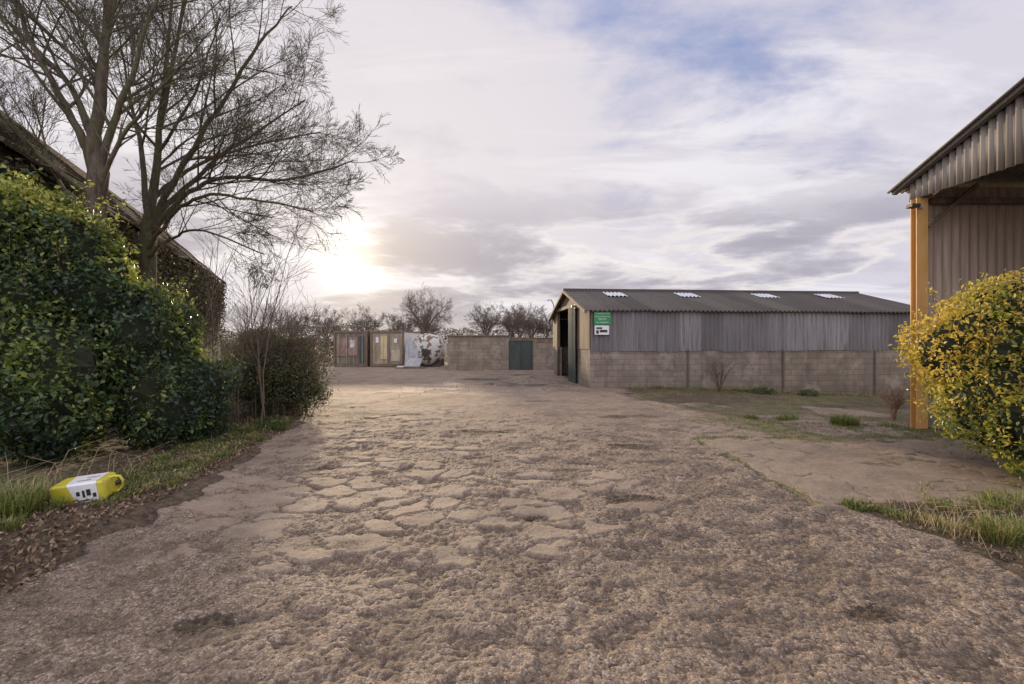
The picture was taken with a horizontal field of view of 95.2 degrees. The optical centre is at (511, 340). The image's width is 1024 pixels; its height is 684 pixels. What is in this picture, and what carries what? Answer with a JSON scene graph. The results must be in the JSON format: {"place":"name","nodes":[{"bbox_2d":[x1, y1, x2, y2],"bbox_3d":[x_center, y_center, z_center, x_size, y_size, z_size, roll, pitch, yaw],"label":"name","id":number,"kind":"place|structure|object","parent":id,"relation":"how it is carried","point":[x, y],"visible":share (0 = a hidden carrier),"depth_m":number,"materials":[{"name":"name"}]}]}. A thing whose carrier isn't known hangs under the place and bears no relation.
{"place":"outdoors","nodes":[
{"label":"outdoors","id":0,"kind":"place"},
{"bbox_2d":[0,341,1023,683],"bbox_3d":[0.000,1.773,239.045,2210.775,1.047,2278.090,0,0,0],"label":"ground","id":1,"kind":"structure","parent":0,"point":[450,551],"depth_m":4.05,"materials":[{"name":"concrete"}]},
{"bbox_2d":[49,472,123,503],"bbox_3d":[-4.835,1.699,5.384,0.662,0.252,0.302,-6,8,-12],"label":"yellow canister","id":2,"kind":"object","parent":1,"relation":"on","point":[95,486],"visible":0.84,"depth_m":5.26,"materials":[{"name":"plastic"}]},
{"bbox_2d":[0,111,229,455],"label":"old barn","id":3,"kind":"structure","parent":1,"relation":"on","point":[171,260],"depth_m":14.49,"materials":[{"name":"tile"}]},
{"bbox_2d":[0,160,252,469],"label":"evergreen hedge","id":4,"kind":"object","parent":1,"relation":"on","point":[89,330],"visible":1,"depth_m":7.11,"materials":[{"name":"green plant"}]},
{"bbox_2d":[0,0,272,443],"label":"bare tree","id":5,"kind":"object","parent":1,"relation":"on","point":[99,158],"visible":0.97,"depth_m":8.16,"materials":[{"name":"brown plant"}]},
{"bbox_2d":[0,410,304,595],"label":"fallen leaves","id":6,"kind":"object","parent":1,"relation":"on","point":[40,522],"visible":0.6,"depth_m":4.87,"materials":[{"name":"brown plant"}]},
{"bbox_2d":[1,0,404,303],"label":"bare tree","id":7,"kind":"object","parent":1,"relation":"on","point":[156,216],"visible":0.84,"depth_m":10.03,"materials":[{"name":"brown plant"}]},
{"bbox_2d":[178,181,316,426],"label":"saplings","id":8,"kind":"object","parent":1,"relation":"on","point":[252,344],"visible":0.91,"depth_m":9.85,"materials":[{"name":"brown plant"}]},
{"bbox_2d":[248,415,291,431],"bbox_3d":[-4.933,1.670,9.526,0.831,0.360,0.555,0,0,0],"label":"weed","id":9,"kind":"object","parent":1,"relation":"on","point":[270,421],"visible":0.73,"depth_m":9.45,"materials":[{"name":"green plant"}]},
{"bbox_2d":[220,330,332,365],"bbox_3d":[-22.398,0.515,37.513,22.854,2.805,8.877,0,0,22],"label":"boundary hedge","id":10,"kind":"object","parent":1,"relation":"on","point":[324,345],"visible":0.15,"depth_m":35.23,"materials":[{"name":"plant"}]},
{"bbox_2d":[221,350,338,408],"bbox_3d":[-10.299,1.010,20.967,4.372,1.762,20.054,0,0,-23],"label":"boundary hedge","id":11,"kind":"object","parent":1,"relation":"on","point":[246,390],"visible":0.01,"depth_m":13.79,"materials":[{"name":"green plant"}]},
{"bbox_2d":[268,309,318,337],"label":"distant bare tree","id":12,"kind":"object","parent":1,"relation":"on","point":[295,317],"visible":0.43,"depth_m":59.48,"materials":[{"name":"brown plant"}]},
{"bbox_2d":[220,291,369,417],"bbox_3d":[-5.458,0.345,11.274,3.600,3.020,2.493,0,0,26],"label":"twiggy bush","id":13,"kind":"object","parent":1,"relation":"on","point":[292,374],"visible":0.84,"depth_m":11.06,"materials":[{"name":"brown plant"}]},
{"bbox_2d":[307,306,344,346],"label":"distant bare tree","id":14,"kind":"object","parent":1,"relation":"on","point":[331,323],"visible":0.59,"depth_m":61.54,"materials":[{"name":"brown plant"}]},
{"bbox_2d":[333,331,369,366],"bbox_3d":[-11.420,0.565,35.990,2.400,2.530,6.020,0,0,0],"label":"shipping container","id":15,"kind":"object","parent":1,"relation":"on","point":[354,356],"visible":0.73,"depth_m":33.00,"materials":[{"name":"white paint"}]},
{"bbox_2d":[336,333,364,363],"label":"doors","id":16,"kind":"structure","parent":15,"relation":"in","point":[342,359],"depth_m":33.05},
{"bbox_2d":[338,301,386,330],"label":"distant bare tree","id":17,"kind":"object","parent":1,"relation":"on","point":[374,322],"visible":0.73,"depth_m":63.50,"materials":[{"name":"brown plant"}]},
{"bbox_2d":[220,322,552,354],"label":"distant hedgerow","id":18,"kind":"object","parent":1,"relation":"on","point":[454,331],"visible":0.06,"depth_m":55.84,"materials":[{"name":"plant"}]},
{"bbox_2d":[370,331,420,366],"bbox_3d":[-8.820,0.565,35.990,2.400,2.530,6.020,0,0,0],"label":"shipping container","id":19,"kind":"object","parent":1,"relation":"on","point":[387,348],"visible":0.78,"depth_m":33.05,"materials":[{"name":"white paint"}]},
{"bbox_2d":[372,333,401,363],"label":"doors","id":20,"kind":"structure","parent":19,"relation":"in","point":[376,347],"depth_m":33.05,"materials":[{"name":"beige metal"}]},
{"bbox_2d":[384,310,418,331],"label":"distant bare tree","id":21,"kind":"object","parent":1,"relation":"on","point":[397,323],"visible":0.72,"depth_m":64.93,"materials":[{"name":"brown plant"}]},
{"bbox_2d":[395,341,425,368],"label":"scrap sheets","id":22,"kind":"object","parent":1,"relation":"on","point":[413,360],"visible":1,"depth_m":32.20,"materials":[{"name":"white paint"}]},
{"bbox_2d":[392,284,456,333],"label":"distant bare tree","id":23,"kind":"object","parent":1,"relation":"on","point":[429,317],"visible":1,"depth_m":45.59,"materials":[{"name":"brown plant"}]},
{"bbox_2d":[414,314,445,333],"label":"distant bare tree","id":24,"kind":"object","parent":1,"relation":"on","point":[435,329],"visible":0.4,"depth_m":63.50,"materials":[{"name":"brown plant"}]},
{"bbox_2d":[414,333,446,366],"bbox_3d":[-6.000,0.675,34.250,2.240,2.390,3.300,0,0,0],"label":"storage tank","id":25,"kind":"object","parent":1,"relation":"on","point":[432,348],"visible":0.9,"depth_m":32.72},
{"bbox_2d":[464,302,504,334],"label":"distant bare tree","id":26,"kind":"object","parent":1,"relation":"on","point":[486,321],"visible":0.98,"depth_m":57.67,"materials":[{"name":"brown plant"}]},
{"bbox_2d":[447,335,552,369],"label":"block store","id":27,"kind":"structure","parent":1,"relation":"on","point":[485,352],"depth_m":29.40,"materials":[{"name":"beige concrete"}]},
{"bbox_2d":[510,341,520,369],"bbox_3d":[0.210,0.920,29.415,0.720,1.820,0.021,0,0,0],"label":"door leaf","id":28,"kind":"structure","parent":27,"relation":"in","point":[515,346],"depth_m":29.42,"materials":[{"name":"green paint"}]},
{"bbox_2d":[521,341,531,369],"bbox_3d":[0.950,0.920,29.416,0.720,1.820,0.021,0,0,0],"label":"door leaf","id":29,"kind":"structure","parent":27,"relation":"in","point":[526,346],"depth_m":29.41,"materials":[{"name":"green paint"}]},
{"bbox_2d":[0,398,1022,683],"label":"loose stones","id":30,"kind":"object","parent":1,"relation":"on","point":[516,552],"visible":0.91,"depth_m":3.69,"materials":[{"name":"grey stone"}]},
{"bbox_2d":[0,433,1023,557],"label":"dry stalks","id":31,"kind":"object","parent":1,"relation":"on","point":[959,521],"visible":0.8,"depth_m":5.13,"materials":[{"name":"plant"}]},
{"bbox_2d":[486,301,539,336],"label":"distant bare tree","id":32,"kind":"object","parent":1,"relation":"on","point":[505,319],"visible":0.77,"depth_m":59.68,"materials":[{"name":"brown plant"}]},
{"bbox_2d":[413,374,615,402],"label":"fallen leaves","id":33,"kind":"object","parent":1,"relation":"on","point":[510,385],"visible":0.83,"depth_m":19.23,"materials":[{"name":"brown plant"}]},
{"bbox_2d":[504,305,532,336],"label":"distant bare tree","id":34,"kind":"object","parent":1,"relation":"on","point":[519,319],"visible":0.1,"depth_m":65.93,"materials":[{"name":"brown plant"}]},
{"bbox_2d":[509,306,548,336],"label":"distant bare tree","id":35,"kind":"object","parent":1,"relation":"on","point":[531,326],"visible":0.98,"depth_m":55.51,"materials":[{"name":"brown plant"}]},
{"bbox_2d":[532,305,552,336],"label":"distant bare tree","id":36,"kind":"object","parent":1,"relation":"on","point":[550,323],"visible":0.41,"depth_m":57.55,"materials":[{"name":"brown plant"}]},
{"bbox_2d":[697,355,742,391],"bbox_3d":[7.887,1.199,17.638,1.564,1.548,1.544,0,0,-36],"label":"bare shrub","id":37,"kind":"object","parent":1,"relation":"on","point":[718,380],"visible":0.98,"depth_m":17.52,"materials":[{"name":"brown plant"}]},
{"bbox_2d":[548,288,909,395],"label":"farm barn","id":38,"kind":"structure","parent":1,"relation":"on","point":[835,342],"depth_m":18.97,"materials":[{"name":"concrete"}]},
{"bbox_2d":[568,307,575,382],"bbox_3d":[2.677,0.175,20.878,0.044,3.350,1.400,0,0,-5],"label":"sliding door","id":39,"kind":"structure","parent":38,"relation":"in","point":[571,311],"depth_m":20.70,"materials":[{"name":"green paint"}]},
{"bbox_2d":[594,312,610,334],"bbox_3d":[3.497,-0.675,18.123,0.660,0.890,0.036,0,0,-5],"label":"barn sign","id":40,"kind":"object","parent":38,"relation":"attached to","point":[602,321],"visible":1,"depth_m":18.11,"materials":[{"name":"plastic"}]},
{"bbox_2d":[748,386,779,393],"bbox_3d":[9.525,1.861,17.709,1.149,0.332,0.814,0,0,13],"label":"weed","id":41,"kind":"object","parent":1,"relation":"on","point":[760,390],"visible":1,"depth_m":17.60,"materials":[{"name":"green plant"}]},
{"bbox_2d":[794,389,821,395],"bbox_3d":[11.191,1.930,17.702,1.056,0.350,0.696,0,0,0],"label":"weed","id":42,"kind":"object","parent":1,"relation":"on","point":[809,392],"visible":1,"depth_m":17.61,"materials":[{"name":"green plant"}]},
{"bbox_2d":[876,385,909,420],"bbox_3d":[8.972,1.464,10.925,0.659,0.912,0.770,0,0,-13],"label":"dead weed","id":43,"kind":"object","parent":1,"relation":"on","point":[895,406],"visible":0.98,"depth_m":10.91,"materials":[{"name":"brown plant"}]},
{"bbox_2d":[854,498,1023,563],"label":"fallen leaves","id":44,"kind":"object","parent":1,"relation":"on","point":[1003,555],"visible":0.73,"depth_m":4.74,"materials":[{"name":"brown plant"}]},
{"bbox_2d":[887,77,1023,428],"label":"open shed","id":45,"kind":"structure","parent":1,"relation":"on","point":[964,186],"depth_m":9.96,"materials":[{"name":"metal"}]},
{"bbox_2d":[906,203,922,208],"bbox_3d":[8.440,-2.815,9.780,0.280,0.070,0.180,0,0,0],"label":"floodlight","id":46,"kind":"object","parent":45,"relation":"attached to","point":[914,205],"visible":1,"depth_m":9.74,"materials":[{"name":"grey metal"}]},
{"bbox_2d":[888,267,1023,480],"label":"variegated bush","id":47,"kind":"object","parent":1,"relation":"on","point":[970,360],"visible":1,"depth_m":6.24,"materials":[{"name":"yellow plant"}]},
{"bbox_2d":[0,379,1023,547],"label":"grass","id":48,"kind":"structure","parent":0,"point":[22,502],"depth_m":5.43,"materials":[{"name":"green plant"}]},
{"bbox_2d":[0,0,1023,340],"label":"sky","id":49,"kind":"structure","parent":0,"point":[547,147],"materials":[{"name":"white"}]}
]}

